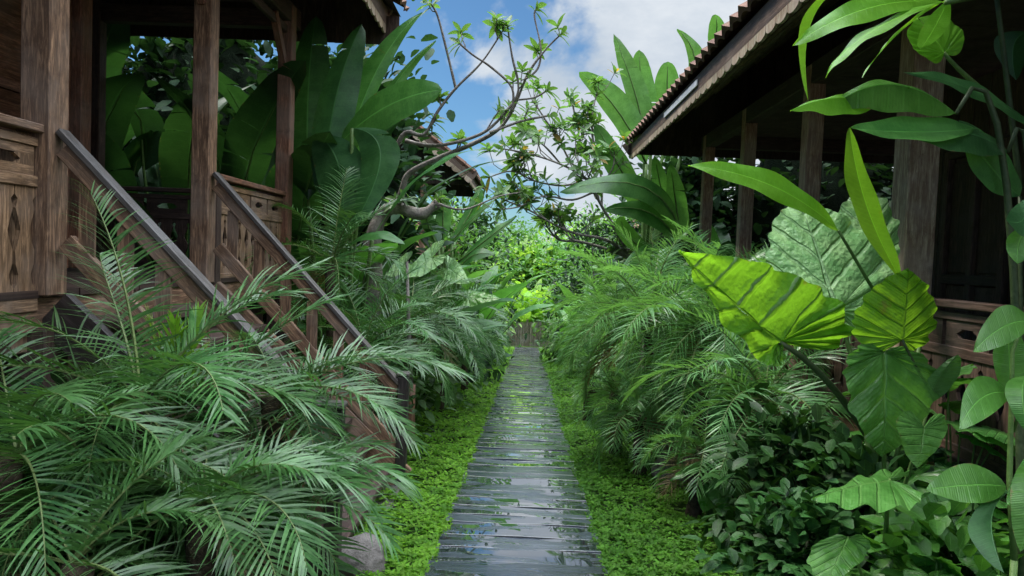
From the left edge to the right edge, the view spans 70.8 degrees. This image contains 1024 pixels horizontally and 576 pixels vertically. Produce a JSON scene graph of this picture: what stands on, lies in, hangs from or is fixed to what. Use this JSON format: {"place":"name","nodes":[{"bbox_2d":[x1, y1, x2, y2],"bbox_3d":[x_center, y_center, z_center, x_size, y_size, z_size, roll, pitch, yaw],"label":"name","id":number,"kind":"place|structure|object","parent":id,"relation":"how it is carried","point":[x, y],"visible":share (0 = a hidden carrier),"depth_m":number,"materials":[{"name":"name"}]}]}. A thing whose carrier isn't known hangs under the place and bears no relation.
{"place":"outdoors","nodes":[
{"label":"outdoors","id":0,"kind":"place"},
{"bbox_2d":[128,0,893,252],"label":"sky","id":1,"kind":"structure","parent":0,"point":[650,27],"materials":[{"name":"blue"}]},
{"bbox_2d":[250,328,776,482],"bbox_3d":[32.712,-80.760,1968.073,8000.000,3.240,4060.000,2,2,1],"label":"ground","id":2,"kind":"structure","parent":0,"point":[550,342],"depth_m":33.50,"materials":[{"name":"soil"}]},
{"bbox_2d":[0,418,58,571],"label":"shrub","id":3,"kind":"object","parent":2,"relation":"on","point":[7,526],"visible":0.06,"depth_m":2.65,"materials":[{"name":"green plant"}]},
{"bbox_2d":[122,123,134,148],"bbox_3d":[-7.073,-0.601,9.546,5.187,4.400,4.658,2,2,1],"label":"heliconia","id":4,"kind":"object","parent":2,"relation":"on","point":[130,134],"visible":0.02,"depth_m":9.65,"materials":[{"name":"green plant"}]},
{"bbox_2d":[109,42,154,231],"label":"hedge bush","id":5,"kind":"object","parent":2,"relation":"on","point":[128,54],"depth_m":10.96,"materials":[{"name":"green plant"}]},
{"bbox_2d":[105,24,185,251],"bbox_3d":[-5.801,-0.864,8.950,6.164,4.982,4.064,2,2,1],"label":"heliconia","id":6,"kind":"object","parent":2,"relation":"on","point":[123,92],"visible":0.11,"depth_m":8.31,"materials":[{"name":"green plant"}]},
{"bbox_2d":[0,0,409,444],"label":"stilt house","id":7,"kind":"structure","parent":2,"relation":"on","point":[52,67],"depth_m":5.69,"materials":[{"name":"brown wood"}]},
{"bbox_2d":[105,60,305,256],"bbox_3d":[-4.458,-0.605,9.941,5.362,4.543,5.135,2,2,1],"label":"heliconia","id":8,"kind":"object","parent":2,"relation":"on","point":[169,152],"visible":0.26,"depth_m":8.41,"materials":[{"name":"green plant"}]},
{"bbox_2d":[104,36,334,356],"bbox_3d":[-4.890,-1.411,11.736,5.469,7.829,5.023,3,3,23],"label":"hedge bush","id":9,"kind":"object","parent":2,"relation":"on","point":[171,62],"visible":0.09,"depth_m":10.89,"materials":[{"name":"green plant"}]},
{"bbox_2d":[129,71,511,355],"bbox_3d":[-2.928,-0.578,8.961,5.269,4.643,4.329,1,3,-24],"label":"heliconia","id":10,"kind":"object","parent":2,"relation":"on","point":[302,170],"visible":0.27,"depth_m":8.12,"materials":[{"name":"green plant"}]},
{"bbox_2d":[218,0,473,358],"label":"hedge bush","id":11,"kind":"object","parent":2,"relation":"on","point":[408,156],"visible":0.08,"depth_m":10.95,"materials":[{"name":"green plant"}]},
{"bbox_2d":[290,229,455,364],"bbox_3d":[-2.227,0.322,8.753,3.029,2.833,3.340,2,2,1],"label":"bird of paradise","id":12,"kind":"object","parent":2,"relation":"on","point":[359,276],"visible":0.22,"depth_m":8.46,"materials":[{"name":"green plant"}]},
{"bbox_2d":[400,125,485,339],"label":"garden pavilion","id":13,"kind":"structure","parent":2,"relation":"on","point":[466,184],"depth_m":14.28,"materials":[{"name":"brown wood"}]},
{"bbox_2d":[409,195,518,292],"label":"garden tree","id":14,"kind":"object","parent":2,"relation":"on","point":[452,218],"depth_m":23.93,"materials":[{"name":"green plant"}]},
{"bbox_2d":[410,198,529,359],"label":"garden tree","id":15,"kind":"object","parent":2,"relation":"on","point":[451,234],"visible":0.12,"depth_m":18.95,"materials":[{"name":"green plant"}]},
{"bbox_2d":[411,194,539,357],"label":"garden tree","id":16,"kind":"object","parent":2,"relation":"on","point":[485,221],"visible":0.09,"depth_m":20.39,"materials":[{"name":"green plant"}]},
{"bbox_2d":[455,252,525,336],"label":"garden tree","id":17,"kind":"object","parent":2,"relation":"on","point":[506,307],"visible":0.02,"depth_m":24.86,"materials":[{"name":"green plant"}]},
{"bbox_2d":[450,196,537,330],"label":"garden tree","id":18,"kind":"object","parent":2,"relation":"on","point":[484,227],"visible":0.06,"depth_m":30.81,"materials":[{"name":"green plant"}]},
{"bbox_2d":[231,351,780,575],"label":"garden bed","id":19,"kind":"object","parent":2,"relation":"on","point":[682,504],"visible":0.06,"depth_m":6.18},
{"bbox_2d":[0,313,239,575],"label":"date palm","id":20,"kind":"object","parent":19,"relation":"on","point":[65,391],"visible":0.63,"depth_m":2.67,"materials":[{"name":"plant"}]},
{"bbox_2d":[0,416,247,575],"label":"date palm","id":21,"kind":"object","parent":19,"relation":"on","point":[136,561],"visible":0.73,"depth_m":2.46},
{"bbox_2d":[0,431,249,575],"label":"date palm","id":22,"kind":"object","parent":19,"relation":"on","point":[150,543],"visible":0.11,"depth_m":2.81,"materials":[{"name":"green plant"}]},
{"bbox_2d":[0,370,253,575],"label":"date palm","id":23,"kind":"object","parent":19,"relation":"on","point":[56,379],"visible":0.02,"depth_m":3.46,"materials":[{"name":"green plant"}]},
{"bbox_2d":[0,397,266,575],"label":"date palm","id":24,"kind":"object","parent":19,"relation":"on","point":[44,430],"visible":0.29,"depth_m":2.60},
{"bbox_2d":[0,178,351,574],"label":"date palm","id":25,"kind":"object","parent":19,"relation":"on","point":[155,370],"visible":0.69,"depth_m":3.05,"materials":[{"name":"plant"}]},
{"bbox_2d":[0,291,362,570],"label":"date palm","id":26,"kind":"object","parent":19,"relation":"on","point":[174,326],"visible":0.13,"depth_m":3.33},
{"bbox_2d":[0,422,385,575],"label":"date palm","id":27,"kind":"object","parent":19,"relation":"on","point":[199,547],"visible":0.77,"depth_m":2.58,"materials":[{"name":"plant"}]},
{"bbox_2d":[141,431,424,575],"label":"date palm","id":28,"kind":"object","parent":19,"relation":"on","point":[403,486],"visible":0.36,"depth_m":2.96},
{"bbox_2d":[114,328,478,550],"bbox_3d":[-1.034,0.930,3.475,1.753,1.452,0.982,2,2,1],"label":"date palm","id":29,"kind":"object","parent":19,"relation":"on","point":[269,404],"visible":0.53,"depth_m":3.35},
{"bbox_2d":[241,163,413,357],"bbox_3d":[-1.719,0.213,6.892,1.501,3.055,1.435,2,2,1],"label":"date palm","id":30,"kind":"object","parent":19,"relation":"on","point":[327,275],"visible":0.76,"depth_m":6.92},
{"bbox_2d":[254,265,455,428],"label":"date palm","id":31,"kind":"object","parent":19,"relation":"on","point":[370,325],"visible":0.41,"depth_m":6.56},
{"bbox_2d":[341,532,387,575],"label":"boulder","id":32,"kind":"object","parent":19,"relation":"on","point":[374,560],"visible":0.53,"depth_m":4.04,"materials":[{"name":"stone"}]},
{"bbox_2d":[317,336,434,469],"bbox_3d":[-1.467,1.173,6.580,1.481,1.572,1.517,2,2,1],"label":"shrub","id":33,"kind":"object","parent":19,"relation":"on","point":[392,364],"visible":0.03,"depth_m":6.64,"materials":[{"name":"green plant"}]},
{"bbox_2d":[353,485,402,534],"bbox_3d":[-1.141,1.651,4.894,0.500,0.060,2.150,2,2,1],"label":"stone landing","id":34,"kind":"object","parent":19,"relation":"on","point":[390,501],"depth_m":5.43,"materials":[{"name":"stone"}]},
{"bbox_2d":[42,128,411,575],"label":"staircase","id":35,"kind":"structure","parent":34,"relation":"on","point":[80,161],"depth_m":3.88,"materials":[{"name":"brown wood"}]},
{"bbox_2d":[243,346,514,575],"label":"ground cover","id":36,"kind":"object","parent":19,"relation":"on","point":[427,547],"visible":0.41,"depth_m":6.02,"materials":[{"name":"green plant"}]},
{"bbox_2d":[276,12,489,380],"bbox_3d":[-1.510,-0.625,7.718,1.295,4.756,2.839,0,3,-36],"label":"bird of paradise","id":37,"kind":"object","parent":19,"relation":"on","point":[359,106],"visible":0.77,"depth_m":7.54,"materials":[{"name":"green plant"}]},
{"bbox_2d":[297,307,468,431],"bbox_3d":[-1.543,1.022,8.695,2.146,2.302,2.066,2,2,1],"label":"shrub","id":38,"kind":"object","parent":19,"relation":"on","point":[435,387],"visible":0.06,"depth_m":8.55,"materials":[{"name":"green plant"}]},
{"bbox_2d":[293,250,515,380],"bbox_3d":[-1.651,0.636,9.553,3.426,2.269,3.163,2,2,1],"label":"bird of paradise","id":39,"kind":"object","parent":19,"relation":"on","point":[475,308],"visible":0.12,"depth_m":9.51,"materials":[{"name":"green plant"}]},
{"bbox_2d":[317,267,493,392],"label":"date palm","id":40,"kind":"object","parent":19,"relation":"on","point":[472,325],"visible":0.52,"depth_m":7.92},
{"bbox_2d":[406,262,415,451],"bbox_3d":[-1.052,0.777,7.516,0.155,2.103,0.116,4,3,29],"label":"wooden stake","id":41,"kind":"object","parent":19,"relation":"on","point":[411,417],"visible":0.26,"depth_m":7.48,"materials":[{"name":"brown wood"}]},
{"bbox_2d":[386,240,500,422],"bbox_3d":[-0.824,0.592,8.844,0.958,2.365,1.430,4,3,42],"label":"alocasia","id":42,"kind":"object","parent":19,"relation":"on","point":[428,260],"visible":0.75,"depth_m":8.72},
{"bbox_2d":[394,266,505,412],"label":"date palm","id":43,"kind":"object","parent":19,"relation":"on","point":[452,305],"visible":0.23,"depth_m":10.05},
{"bbox_2d":[401,272,508,408],"bbox_3d":[-1.228,0.900,11.070,2.271,2.539,2.428,1,3,-30],"label":"shrub","id":44,"kind":"object","parent":19,"relation":"on","point":[459,395],"visible":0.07,"depth_m":10.85,"materials":[{"name":"green plant"}]},
{"bbox_2d":[362,0,569,395],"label":"frangipani tree","id":45,"kind":"object","parent":19,"relation":"on","point":[502,115],"visible":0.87,"depth_m":8.16,"materials":[{"name":"green plant"}]},
{"bbox_2d":[420,189,516,357],"bbox_3d":[-0.748,-0.074,11.371,1.060,3.108,1.276,1,3,-32],"label":"banana plant","id":46,"kind":"object","parent":19,"relation":"on","point":[477,251],"visible":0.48,"depth_m":11.58,"materials":[{"name":"green plant"}]},
{"bbox_2d":[431,269,517,384],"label":"shrub","id":47,"kind":"object","parent":19,"relation":"on","point":[488,373],"visible":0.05,"depth_m":14.33,"materials":[{"name":"green plant"}]},
{"bbox_2d":[424,269,529,360],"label":"banana plant","id":48,"kind":"object","parent":19,"relation":"on","point":[507,292],"visible":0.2,"depth_m":12.18,"materials":[{"name":"green plant"}]},
{"bbox_2d":[456,299,511,392],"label":"date palm","id":49,"kind":"object","parent":19,"relation":"on","point":[464,368],"visible":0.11,"depth_m":12.79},
{"bbox_2d":[456,284,533,368],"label":"shrub","id":50,"kind":"object","parent":19,"relation":"on","point":[505,314],"visible":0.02,"depth_m":18.59,"materials":[{"name":"green plant"}]},
{"bbox_2d":[485,322,513,356],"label":"date palm","id":51,"kind":"object","parent":19,"relation":"on","point":[506,325],"visible":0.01,"depth_m":16.49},
{"bbox_2d":[460,264,553,372],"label":"banana plant","id":52,"kind":"object","parent":19,"relation":"on","point":[488,275],"visible":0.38,"depth_m":15.79,"materials":[{"name":"green plant"}]},
{"bbox_2d":[524,276,583,364],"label":"shrub","id":53,"kind":"object","parent":19,"relation":"on","point":[545,339],"visible":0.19,"depth_m":20.88,"materials":[{"name":"green plant"}]},
{"bbox_2d":[542,314,580,372],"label":"date palm","id":54,"kind":"object","parent":19,"relation":"on","point":[554,324],"visible":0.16,"depth_m":17.55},
{"bbox_2d":[473,62,666,388],"bbox_3d":[0.807,-0.771,10.913,3.081,5.583,1.581,1,3,-32],"label":"frangipani tree","id":55,"kind":"object","parent":19,"relation":"on","point":[547,213],"visible":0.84,"depth_m":10.78,"materials":[{"name":"green plant"}]},
{"bbox_2d":[543,285,599,373],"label":"shrub","id":56,"kind":"object","parent":19,"relation":"on","point":[562,343],"visible":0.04,"depth_m":17.06,"materials":[{"name":"green plant"}]},
{"bbox_2d":[532,281,615,375],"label":"banana plant","id":57,"kind":"object","parent":19,"relation":"on","point":[566,291],"visible":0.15,"depth_m":16.91,"materials":[{"name":"green plant"}]},
{"bbox_2d":[544,330,620,420],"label":"date palm","id":58,"kind":"object","parent":19,"relation":"on","point":[587,397],"visible":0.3,"depth_m":9.80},
{"bbox_2d":[551,282,621,337],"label":"banana plant","id":59,"kind":"object","parent":19,"relation":"on","point":[562,298],"visible":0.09,"depth_m":14.83,"materials":[{"name":"green plant"}]},
{"bbox_2d":[548,267,633,396],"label":"date palm","id":60,"kind":"object","parent":19,"relation":"on","point":[587,280],"visible":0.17,"depth_m":12.86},
{"bbox_2d":[549,289,674,398],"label":"shrub","id":61,"kind":"object","parent":19,"relation":"on","point":[577,360],"visible":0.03,"depth_m":12.88,"materials":[{"name":"green plant"}]},
{"bbox_2d":[553,252,676,409],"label":"date palm","id":62,"kind":"object","parent":19,"relation":"on","point":[613,286],"visible":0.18,"depth_m":9.53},
{"bbox_2d":[570,351,666,459],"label":"date palm","id":63,"kind":"object","parent":19,"relation":"on","point":[610,382],"visible":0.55,"depth_m":7.60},
{"bbox_2d":[560,173,680,330],"bbox_3d":[1.482,-0.167,9.781,1.746,2.770,0.522,1,3,-28],"label":"banana plant","id":64,"kind":"object","parent":19,"relation":"on","point":[653,205],"visible":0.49,"depth_m":9.77,"materials":[{"name":"green plant"}]},
{"bbox_2d":[569,360,695,481],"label":"date palm","id":65,"kind":"object","parent":19,"relation":"on","point":[638,438],"visible":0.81,"depth_m":6.55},
{"bbox_2d":[547,215,726,466],"bbox_3d":[1.322,0.571,7.138,2.011,2.594,1.944,2,2,1],"label":"date palm","id":66,"kind":"object","parent":19,"relation":"on","point":[604,320],"visible":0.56,"depth_m":7.07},
{"bbox_2d":[588,230,711,428],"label":"date palm","id":67,"kind":"object","parent":19,"relation":"on","point":[656,252],"visible":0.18,"depth_m":9.50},
{"bbox_2d":[579,14,723,375],"bbox_3d":[2.504,-1.363,11.865,2.927,6.824,1.500,1,3,-25],"label":"banana plant","id":68,"kind":"object","parent":19,"relation":"on","point":[629,109],"visible":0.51,"depth_m":11.94,"materials":[{"name":"green plant"}]},
{"bbox_2d":[538,348,781,575],"bbox_3d":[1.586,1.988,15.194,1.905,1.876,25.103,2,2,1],"label":"ground cover","id":69,"kind":"object","parent":19,"relation":"on","point":[679,564],"visible":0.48,"depth_m":5.40,"materials":[{"name":"green plant"}]},
{"bbox_2d":[651,439,693,487],"bbox_3d":[1.491,1.667,6.608,0.389,0.583,0.386,3,3,21],"label":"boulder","id":70,"kind":"object","parent":19,"relation":"on","point":[657,466],"visible":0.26,"depth_m":6.48,"materials":[{"name":"stone"}]},
{"bbox_2d":[582,229,793,480],"bbox_3d":[1.672,0.660,6.205,2.187,2.376,2.033,2,2,1],"label":"date palm","id":71,"kind":"object","parent":19,"relation":"on","point":[698,346],"visible":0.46,"depth_m":6.09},
{"bbox_2d":[623,339,752,451],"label":"shrub","id":72,"kind":"object","parent":19,"relation":"on","point":[694,425],"visible":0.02,"depth_m":8.08,"materials":[{"name":"green plant"}]},
{"bbox_2d":[629,380,749,518],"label":"date palm","id":73,"kind":"object","parent":19,"relation":"on","point":[693,508],"visible":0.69,"depth_m":5.37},
{"bbox_2d":[657,449,745,514],"bbox_3d":[1.467,1.503,5.439,0.678,0.573,0.653,2,2,1],"label":"elephant ear","id":74,"kind":"object","parent":19,"relation":"on","point":[710,501],"visible":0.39,"depth_m":5.23},
{"bbox_2d":[615,215,856,498],"bbox_3d":[1.830,0.618,5.999,1.931,2.456,1.938,2,2,1],"label":"date palm","id":75,"kind":"object","parent":19,"relation":"on","point":[701,323],"visible":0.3,"depth_m":5.82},
{"bbox_2d":[620,300,870,503],"bbox_3d":[1.808,0.955,5.018,1.829,1.739,1.554,1,3,-30],"label":"date palm","id":76,"kind":"object","parent":19,"relation":"on","point":[763,399],"visible":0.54,"depth_m":4.91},
{"bbox_2d":[680,462,878,575],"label":"shrub","id":77,"kind":"object","parent":19,"relation":"on","point":[790,516],"visible":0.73,"depth_m":3.70,"materials":[{"name":"green plant"}]},
{"bbox_2d":[679,383,902,575],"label":"shrub","id":78,"kind":"object","parent":19,"relation":"on","point":[794,439],"visible":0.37,"depth_m":4.34,"materials":[{"name":"green plant"}]},
{"bbox_2d":[688,128,921,537],"bbox_3d":[1.449,0.482,3.521,1.485,2.511,0.194,1,3,-28],"label":"heliconia","id":79,"kind":"object","parent":19,"relation":"on","point":[776,187],"visible":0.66,"depth_m":3.50,"materials":[{"name":"green plant"}]},
{"bbox_2d":[678,193,960,575],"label":"elephant ear","id":80,"kind":"object","parent":19,"relation":"on","point":[786,296],"visible":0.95,"depth_m":3.40},
{"bbox_2d":[786,546,875,571],"bbox_3d":[1.658,1.521,3.577,0.539,0.460,0.686,3,3,17],"label":"elephant ear","id":81,"kind":"object","parent":19,"relation":"on","point":[807,550],"visible":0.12,"depth_m":3.69},
{"bbox_2d":[760,423,1008,575],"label":"shrub","id":82,"kind":"object","parent":19,"relation":"on","point":[848,457],"visible":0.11,"depth_m":3.82,"materials":[{"name":"green plant"}]},
{"bbox_2d":[834,390,936,478],"bbox_3d":[2.427,1.189,4.521,0.724,1.226,0.660,2,2,1],"label":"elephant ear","id":83,"kind":"object","parent":19,"relation":"on","point":[845,393],"visible":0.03,"depth_m":4.52},
{"bbox_2d":[862,464,926,533],"bbox_3d":[2.287,1.410,4.223,0.578,0.763,0.639,2,2,1],"label":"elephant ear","id":84,"kind":"object","parent":19,"relation":"on","point":[866,510],"visible":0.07,"depth_m":4.11},
{"bbox_2d":[790,71,1023,575],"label":"plant","id":85,"kind":"object","parent":19,"relation":"on","point":[990,163],"visible":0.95,"depth_m":2.88,"materials":[{"name":"green plant"}]},
{"bbox_2d":[793,0,1023,187],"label":"banana plant","id":86,"kind":"object","parent":19,"relation":"on","point":[942,30],"visible":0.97,"depth_m":2.90,"materials":[{"name":"green plant"}]},
{"bbox_2d":[903,552,963,575],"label":"elephant ear","id":87,"kind":"object","parent":19,"relation":"on","point":[931,563],"visible":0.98,"depth_m":3.00},
{"bbox_2d":[844,495,1023,575],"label":"shrub","id":88,"kind":"object","parent":19,"relation":"on","point":[903,537],"visible":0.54,"depth_m":3.17,"materials":[{"name":"green plant"}]},
{"bbox_2d":[875,364,1014,516],"bbox_3d":[2.335,1.083,3.781,0.718,1.390,0.668,4,3,33],"label":"elephant ear","id":89,"kind":"object","parent":19,"relation":"on","point":[990,435],"visible":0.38,"depth_m":3.69},
{"bbox_2d":[921,492,1008,575],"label":"elephant ear","id":90,"kind":"object","parent":19,"relation":"on","point":[969,562],"visible":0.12,"depth_m":3.27},
{"bbox_2d":[926,200,1023,575],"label":"climbing philodendron","id":91,"kind":"object","parent":19,"relation":"on","point":[1001,332],"visible":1,"depth_m":2.48,"materials":[{"name":"green plant"}]},
{"bbox_2d":[471,220,550,331],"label":"garden tree","id":92,"kind":"object","parent":2,"relation":"on","point":[527,256],"visible":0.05,"depth_m":37.20,"materials":[{"name":"green plant"}]},
{"bbox_2d":[479,211,551,289],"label":"distant tree","id":93,"kind":"object","parent":2,"relation":"on","point":[529,234],"visible":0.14,"depth_m":56.02,"materials":[{"name":"green plant"}]},
{"bbox_2d":[495,235,568,328],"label":"garden tree","id":94,"kind":"object","parent":2,"relation":"on","point":[526,251],"visible":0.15,"depth_m":38.03,"materials":[{"name":"green plant"}]},
{"bbox_2d":[516,279,562,342],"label":"banana plant","id":95,"kind":"object","parent":2,"relation":"on","point":[524,291],"visible":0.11,"depth_m":33.55,"materials":[{"name":"green plant"}]},
{"bbox_2d":[504,228,599,332],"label":"garden tree","id":96,"kind":"object","parent":2,"relation":"on","point":[553,251],"visible":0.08,"depth_m":38.28,"materials":[{"name":"green plant"}]},
{"bbox_2d":[519,236,619,328],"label":"garden tree","id":97,"kind":"object","parent":2,"relation":"on","point":[586,268],"visible":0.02,"depth_m":25.85,"materials":[{"name":"green plant"}]},
{"bbox_2d":[532,209,609,261],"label":"distant tree","id":98,"kind":"object","parent":2,"relation":"on","point":[540,233],"depth_m":51.82,"materials":[{"name":"green plant"}]},
{"bbox_2d":[516,196,626,335],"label":"garden tree","id":99,"kind":"object","parent":2,"relation":"on","point":[558,257],"visible":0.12,"depth_m":29.71,"materials":[{"name":"green plant"}]},
{"bbox_2d":[527,202,627,343],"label":"garden tree","id":100,"kind":"object","parent":2,"relation":"on","point":[606,233],"visible":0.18,"depth_m":19.76,"materials":[{"name":"green plant"}]},
{"bbox_2d":[575,194,627,288],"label":"garden tree","id":101,"kind":"object","parent":2,"relation":"on","point":[595,253],"depth_m":25.55,"materials":[{"name":"green plant"}]},
{"bbox_2d":[568,173,641,324],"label":"garden tree","id":102,"kind":"object","parent":2,"relation":"on","point":[609,258],"visible":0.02,"depth_m":16.13,"materials":[{"name":"green plant"}]},
{"bbox_2d":[583,155,766,399],"bbox_3d":[3.377,-0.558,13.568,3.510,5.823,3.987,4,3,39],"label":"tree","id":103,"kind":"object","parent":2,"relation":"on","point":[690,177],"visible":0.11,"depth_m":12.78,"materials":[{"name":"green plant"}]},
{"bbox_2d":[666,157,893,254],"bbox_3d":[5.772,-1.057,13.195,6.381,8.258,4.884,2,2,1],"label":"hedge bush","id":104,"kind":"object","parent":2,"relation":"on","point":[834,194],"visible":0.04,"depth_m":12.49,"materials":[{"name":"green plant"}]},
{"bbox_2d":[622,0,1023,529],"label":"garden house","id":105,"kind":"structure","parent":2,"relation":"on","point":[736,90],"depth_m":6.32,"materials":[{"name":"brown wood"}]},
{"bbox_2d":[876,164,893,198],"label":"hedge bush","id":106,"kind":"object","parent":2,"relation":"on","point":[890,173],"visible":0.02,"depth_m":12.61,"materials":[{"name":"green plant"}]},
{"bbox_2d":[424,347,607,575],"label":"path","id":107,"kind":"structure","parent":0,"point":[519,508],"depth_m":5.62,"materials":[{"name":"grey wood"}]},
{"bbox_2d":[496,342,550,348],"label":"lawn","id":108,"kind":"structure","parent":0,"point":[524,346],"depth_m":29.92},
{"bbox_2d":[497,319,557,346],"bbox_3d":[0.729,1.917,30.095,4.700,1.229,0.120,2,2,1],"label":"slat fence","id":109,"kind":"object","parent":108,"relation":"on","point":[527,324],"visible":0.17,"depth_m":30.09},
{"bbox_2d":[502,290,554,343],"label":"banana plant","id":110,"kind":"object","parent":108,"relation":"on","point":[524,318],"visible":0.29,"depth_m":31.02,"materials":[{"name":"green plant"}]},
{"bbox_2d":[506,284,554,342],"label":"banana plant","id":111,"kind":"object","parent":108,"relation":"on","point":[538,317],"visible":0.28,"depth_m":31.47,"materials":[{"name":"green plant"}]},
{"bbox_2d":[521,290,556,321],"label":"banana plant","id":112,"kind":"object","parent":108,"relation":"on","point":[533,293],"visible":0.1,"depth_m":31.42,"materials":[{"name":"green plant"}]},
{"bbox_2d":[665,222,765,323],"bbox_3d":[3.131,0.449,11.501,2.420,3.145,2.519,2,2,1],"label":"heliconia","id":113,"kind":"object","parent":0,"point":[718,234],"visible":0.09,"depth_m":11.23,"materials":[{"name":"green plant"}]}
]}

